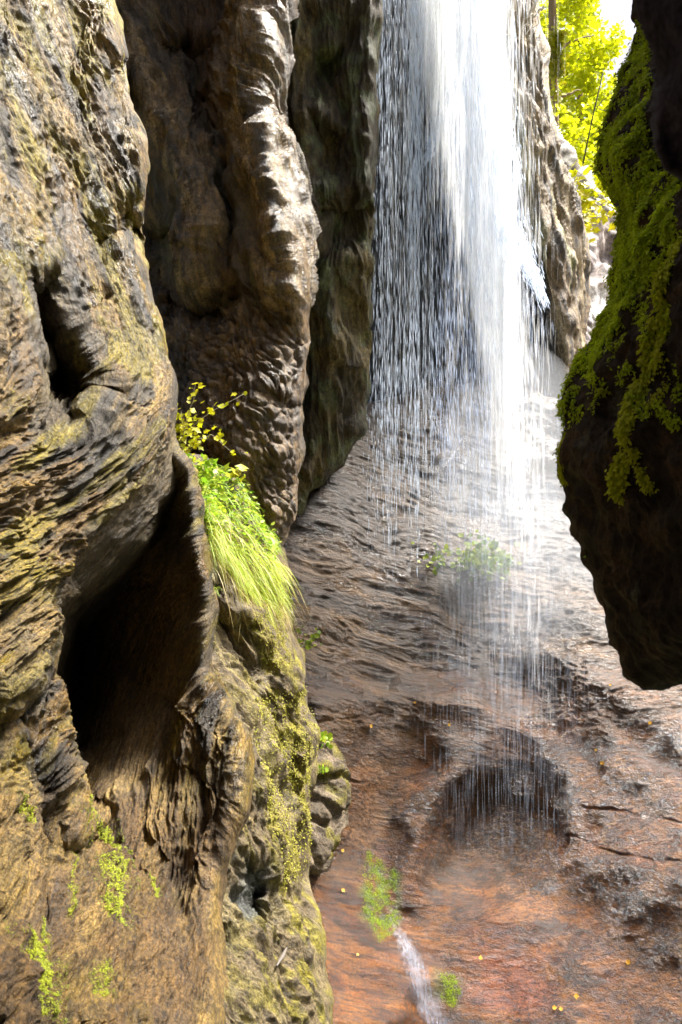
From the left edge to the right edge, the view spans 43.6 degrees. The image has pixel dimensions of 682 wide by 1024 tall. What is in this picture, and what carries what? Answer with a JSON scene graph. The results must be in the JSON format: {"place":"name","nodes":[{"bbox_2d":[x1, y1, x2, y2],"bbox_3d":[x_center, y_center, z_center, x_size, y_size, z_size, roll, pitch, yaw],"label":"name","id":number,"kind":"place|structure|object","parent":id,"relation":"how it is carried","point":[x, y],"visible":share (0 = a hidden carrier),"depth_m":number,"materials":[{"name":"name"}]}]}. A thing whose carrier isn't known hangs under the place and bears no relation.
{"place":"outdoors","nodes":[
{"label":"outdoors","id":0,"kind":"place"},
{"bbox_2d":[0,0,254,1023],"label":"cliff","id":1,"kind":"structure","parent":0,"point":[116,702],"depth_m":4.33,"materials":[{"name":"brown stone"}]},
{"bbox_2d":[6,792,37,823],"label":"moss","id":2,"kind":"object","parent":1,"relation":"on","point":[24,809],"visible":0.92,"depth_m":3.23,"materials":[{"name":"green plant"}]},
{"bbox_2d":[4,920,74,1023],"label":"moss","id":3,"kind":"object","parent":1,"relation":"on","point":[42,986],"visible":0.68,"depth_m":2.83,"materials":[{"name":"green plant"}]},
{"bbox_2d":[36,939,53,965],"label":"moss","id":4,"kind":"object","parent":1,"relation":"on","point":[39,943],"visible":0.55,"depth_m":3.08,"materials":[{"name":"plant"}]},
{"bbox_2d":[40,916,52,944],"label":"moss","id":5,"kind":"object","parent":1,"relation":"on","point":[43,931],"visible":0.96,"depth_m":3.18,"materials":[{"name":"green plant"}]},
{"bbox_2d":[66,851,82,916],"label":"moss","id":6,"kind":"object","parent":1,"relation":"on","point":[71,886],"visible":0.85,"depth_m":3.51,"materials":[{"name":"plant"}]},
{"bbox_2d":[84,804,95,848],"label":"moss","id":7,"kind":"object","parent":1,"relation":"on","point":[92,814],"visible":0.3,"depth_m":3.89,"materials":[{"name":"green plant"}]},
{"bbox_2d":[86,957,116,998],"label":"moss","id":8,"kind":"object","parent":1,"relation":"on","point":[101,986],"visible":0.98,"depth_m":3.06,"materials":[{"name":"green plant"}]},
{"bbox_2d":[69,794,140,889],"bbox_3d":[-1.117,1.494,4.123,0.310,0.509,0.754,0,0,-11],"label":"moss","id":9,"kind":"object","parent":1,"relation":"on","point":[105,831],"visible":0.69,"depth_m":4.21,"materials":[{"name":"green plant"}]},
{"bbox_2d":[91,844,132,928],"bbox_3d":[-1.033,1.665,3.826,0.180,0.164,0.713,0,0,-21],"label":"moss","id":10,"kind":"object","parent":1,"relation":"on","point":[117,869],"visible":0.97,"depth_m":3.71,"materials":[{"name":"green plant"}]},
{"bbox_2d":[149,871,164,897],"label":"moss","id":11,"kind":"object","parent":1,"relation":"on","point":[156,890],"visible":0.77,"depth_m":4.08,"materials":[{"name":"plant"}]},
{"bbox_2d":[175,382,247,462],"bbox_3d":[-0.927,-0.624,5.977,0.564,0.585,0.215,0,0,12],"label":"sapling","id":12,"kind":"object","parent":1,"relation":"on","point":[179,428],"visible":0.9,"depth_m":5.99,"materials":[{"name":"yellow plant"}]},
{"bbox_2d":[115,0,321,547],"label":"cliff","id":13,"kind":"structure","parent":0,"point":[231,229],"depth_m":7.53,"materials":[{"name":"stone"}]},
{"bbox_2d":[368,0,590,402],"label":"cliff","id":14,"kind":"structure","parent":0,"point":[556,215],"depth_m":12.34,"materials":[{"name":"grey stone"}]},
{"bbox_2d":[500,0,544,41],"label":"dead roots","id":15,"kind":"object","parent":14,"relation":"hanging from","point":[530,16],"visible":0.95,"depth_m":10.81,"materials":[{"name":"beige plant"}]},
{"bbox_2d":[569,159,591,195],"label":"maple bush","id":16,"kind":"object","parent":14,"relation":"on","point":[573,172],"visible":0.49,"depth_m":13.44,"materials":[{"name":"yellow plant"}]},
{"bbox_2d":[576,181,614,233],"bbox_3d":[3.939,-4.846,13.604,0.857,0.840,0.747,0,0,-10],"label":"maple bush","id":17,"kind":"object","parent":14,"relation":"on","point":[585,194],"visible":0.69,"depth_m":13.53,"materials":[{"name":"yellow plant"}]},
{"bbox_2d":[584,197,615,242],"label":"maple bush","id":18,"kind":"object","parent":14,"relation":"on","point":[603,217],"visible":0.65,"depth_m":14.17,"materials":[{"name":"yellow plant"}]},
{"bbox_2d":[539,0,635,117],"label":"sky","id":19,"kind":"structure","parent":0,"point":[615,11],"materials":[{"name":"white"}]},
{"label":"ground","id":20,"kind":"structure","parent":0,"visible":0},
{"bbox_2d":[182,450,333,1023],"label":"rock buttress","id":21,"kind":"object","parent":20,"relation":"on","point":[267,918],"visible":0.55,"depth_m":5.27,"materials":[{"name":"brown stone"}]},
{"bbox_2d":[186,453,229,506],"bbox_3d":[-1.001,-0.216,5.917,0.477,0.403,0.275,0,0,0],"label":"leafy weed","id":22,"kind":"object","parent":21,"relation":"on","point":[206,478],"visible":0.66,"depth_m":5.90,"materials":[{"name":"green plant"}]},
{"bbox_2d":[205,508,219,526],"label":"grass tuft","id":23,"kind":"object","parent":21,"relation":"on","point":[209,515],"visible":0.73,"depth_m":5.96,"materials":[{"name":"green plant"}]},
{"bbox_2d":[230,464,248,483],"bbox_3d":[-0.785,-0.294,6.533,0.164,0.159,0.166,0,0,0],"label":"sapling","id":24,"kind":"object","parent":21,"relation":"on","point":[236,472],"visible":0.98,"depth_m":6.54,"materials":[{"name":"yellow plant"}]},
{"bbox_2d":[193,462,312,660],"bbox_3d":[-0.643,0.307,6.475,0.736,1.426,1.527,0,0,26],"label":"grass","id":25,"kind":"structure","parent":21,"relation":"on","point":[268,534],"depth_m":6.30,"materials":[{"name":"green plant"}]},
{"bbox_2d":[276,947,286,966],"bbox_3d":[-0.323,2.470,4.741,0.025,0.146,0.472,0,0,3],"label":"stick","id":26,"kind":"object","parent":21,"relation":"on","point":[282,956],"visible":1,"depth_m":4.68,"materials":[{"name":"beige wood"}]},
{"bbox_2d":[251,605,321,890],"bbox_3d":[-0.405,1.566,5.976,0.431,1.805,1.763,0,0,9],"label":"moss","id":27,"kind":"object","parent":21,"relation":"attached to","point":[292,774],"visible":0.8,"depth_m":5.92,"materials":[{"name":"green plant"}]},
{"bbox_2d":[283,378,681,1023],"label":"rock slab","id":28,"kind":"object","parent":20,"relation":"on","point":[515,834],"visible":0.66,"depth_m":8.51,"materials":[{"name":"brown stone"}]},
{"bbox_2d":[296,627,321,649],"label":"shrub","id":29,"kind":"object","parent":28,"relation":"on","point":[309,642],"visible":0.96,"depth_m":8.67,"materials":[{"name":"green plant"}]},
{"bbox_2d":[309,740,351,874],"bbox_3d":[-0.213,2.610,7.677,0.613,1.314,1.823,0,0,0],"label":"rock ledge","id":30,"kind":"object","parent":28,"relation":"on","point":[330,800],"visible":0.45,"depth_m":7.25,"materials":[{"name":"brown stone"}]},
{"bbox_2d":[318,764,328,774],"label":"leafy weed","id":31,"kind":"object","parent":30,"relation":"on","point":[326,769],"visible":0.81,"depth_m":7.26,"materials":[{"name":"green plant"}]},
{"bbox_2d":[320,731,332,748],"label":"leafy weed","id":32,"kind":"object","parent":30,"relation":"on","point":[325,736],"visible":0.45,"depth_m":7.55,"materials":[{"name":"green plant"}]},
{"bbox_2d":[286,0,382,515],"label":"rock pillar","id":33,"kind":"object","parent":28,"relation":"on","point":[333,109],"visible":0.56,"depth_m":8.78,"materials":[{"name":"stone"}]},
{"bbox_2d":[362,851,460,1007],"bbox_3d":[0.507,3.648,7.463,0.534,0.971,1.122,0,0,-38],"label":"moss","id":34,"kind":"object","parent":28,"relation":"on","point":[448,991],"visible":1,"depth_m":7.55,"materials":[{"name":"green plant"}]},
{"bbox_2d":[411,542,467,574],"bbox_3d":[1.167,0.550,9.888,0.640,0.417,0.386,0,0,19],"label":"shrub","id":35,"kind":"object","parent":28,"relation":"on","point":[443,563],"visible":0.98,"depth_m":9.85,"materials":[{"name":"green plant"}]},
{"bbox_2d":[363,0,560,576],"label":"waterfall","id":36,"kind":"structure","parent":28,"relation":"on","point":[464,64],"depth_m":9.57,"materials":[{"name":"white liquid"}]},
{"bbox_2d":[449,529,521,582],"bbox_3d":[1.653,0.568,9.859,0.650,0.740,0.628,0,0,-45],"label":"shrub","id":37,"kind":"object","parent":28,"relation":"on","point":[479,558],"visible":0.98,"depth_m":9.82,"materials":[{"name":"green plant"}]},
{"bbox_2d":[539,0,615,145],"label":"beech tree","id":38,"kind":"object","parent":20,"relation":"on","point":[542,21],"visible":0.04,"depth_m":34.25,"materials":[{"name":"yellow plant"}]},
{"bbox_2d":[553,73,612,206],"bbox_3d":[5.191,-3.667,20.535,3.519,13.322,1.818,0,0,0],"label":"young tree","id":39,"kind":"object","parent":20,"relation":"on","point":[583,153],"visible":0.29,"depth_m":20.46,"materials":[{"name":"yellow plant"}]},
{"bbox_2d":[540,0,631,174],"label":"beech tree","id":40,"kind":"object","parent":20,"relation":"on","point":[592,50],"visible":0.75,"depth_m":25.34,"materials":[{"name":"yellow plant"}]},
{"bbox_2d":[556,124,617,343],"bbox_3d":[8.873,-4.767,18.874,9.263,11.592,12.678,0,0,37],"label":"rock outcrop","id":41,"kind":"object","parent":20,"relation":"on","point":[600,248],"visible":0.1,"depth_m":17.39,"materials":[{"name":"beige stone"}]},
{"bbox_2d":[567,121,616,210],"bbox_3d":[8.958,-4.993,27.890,2.726,16.063,3.142,0,0,-37],"label":"beech tree","id":42,"kind":"object","parent":20,"relation":"on","point":[593,144],"visible":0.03,"depth_m":28.07,"materials":[{"name":"yellow plant"}]},
{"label":"gorge terrain","id":43,"kind":"structure","parent":0,"visible":0},
{"bbox_2d":[556,0,681,690],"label":"rock overhang","id":44,"kind":"object","parent":43,"relation":"on","point":[631,549],"visible":0.59,"depth_m":2.73,"materials":[{"name":"black stone"}]},
{"bbox_2d":[552,435,567,486],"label":"moss","id":45,"kind":"object","parent":44,"relation":"attached to","point":[559,470],"visible":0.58,"depth_m":3.08,"materials":[{"name":"green plant"}]},
{"bbox_2d":[555,412,565,424],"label":"leafy weed","id":46,"kind":"object","parent":44,"relation":"attached to","point":[560,416],"visible":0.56,"depth_m":3.09,"materials":[{"name":"green plant"}]},
{"bbox_2d":[594,387,610,395],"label":"moss","id":47,"kind":"object","parent":44,"relation":"attached to","point":[602,392],"visible":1,"depth_m":2.81,"materials":[{"name":"green plant"}]},
{"bbox_2d":[554,20,681,437],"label":"moss","id":48,"kind":"object","parent":44,"relation":"attached to","point":[629,197],"visible":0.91,"depth_m":2.95,"materials":[{"name":"green plant"}]},
{"bbox_2d":[624,448,658,495],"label":"moss","id":49,"kind":"object","parent":44,"relation":"attached to","point":[648,486],"visible":1,"depth_m":2.58,"materials":[{"name":"green plant"}]},
{"bbox_2d":[604,236,681,507],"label":"moss","id":50,"kind":"object","parent":44,"relation":"attached to","point":[622,429],"visible":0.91,"depth_m":2.60,"materials":[{"name":"green plant"}]},
{"bbox_2d":[643,345,669,411],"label":"moss","id":51,"kind":"object","parent":44,"relation":"attached to","point":[654,364],"visible":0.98,"depth_m":2.53,"materials":[{"name":"green plant"}]},
{"bbox_2d":[635,0,681,179],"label":"boulder","id":52,"kind":"object","parent":43,"relation":"on","point":[660,21],"visible":1,"depth_m":1.18,"materials":[{"name":"black stone"}]}
]}

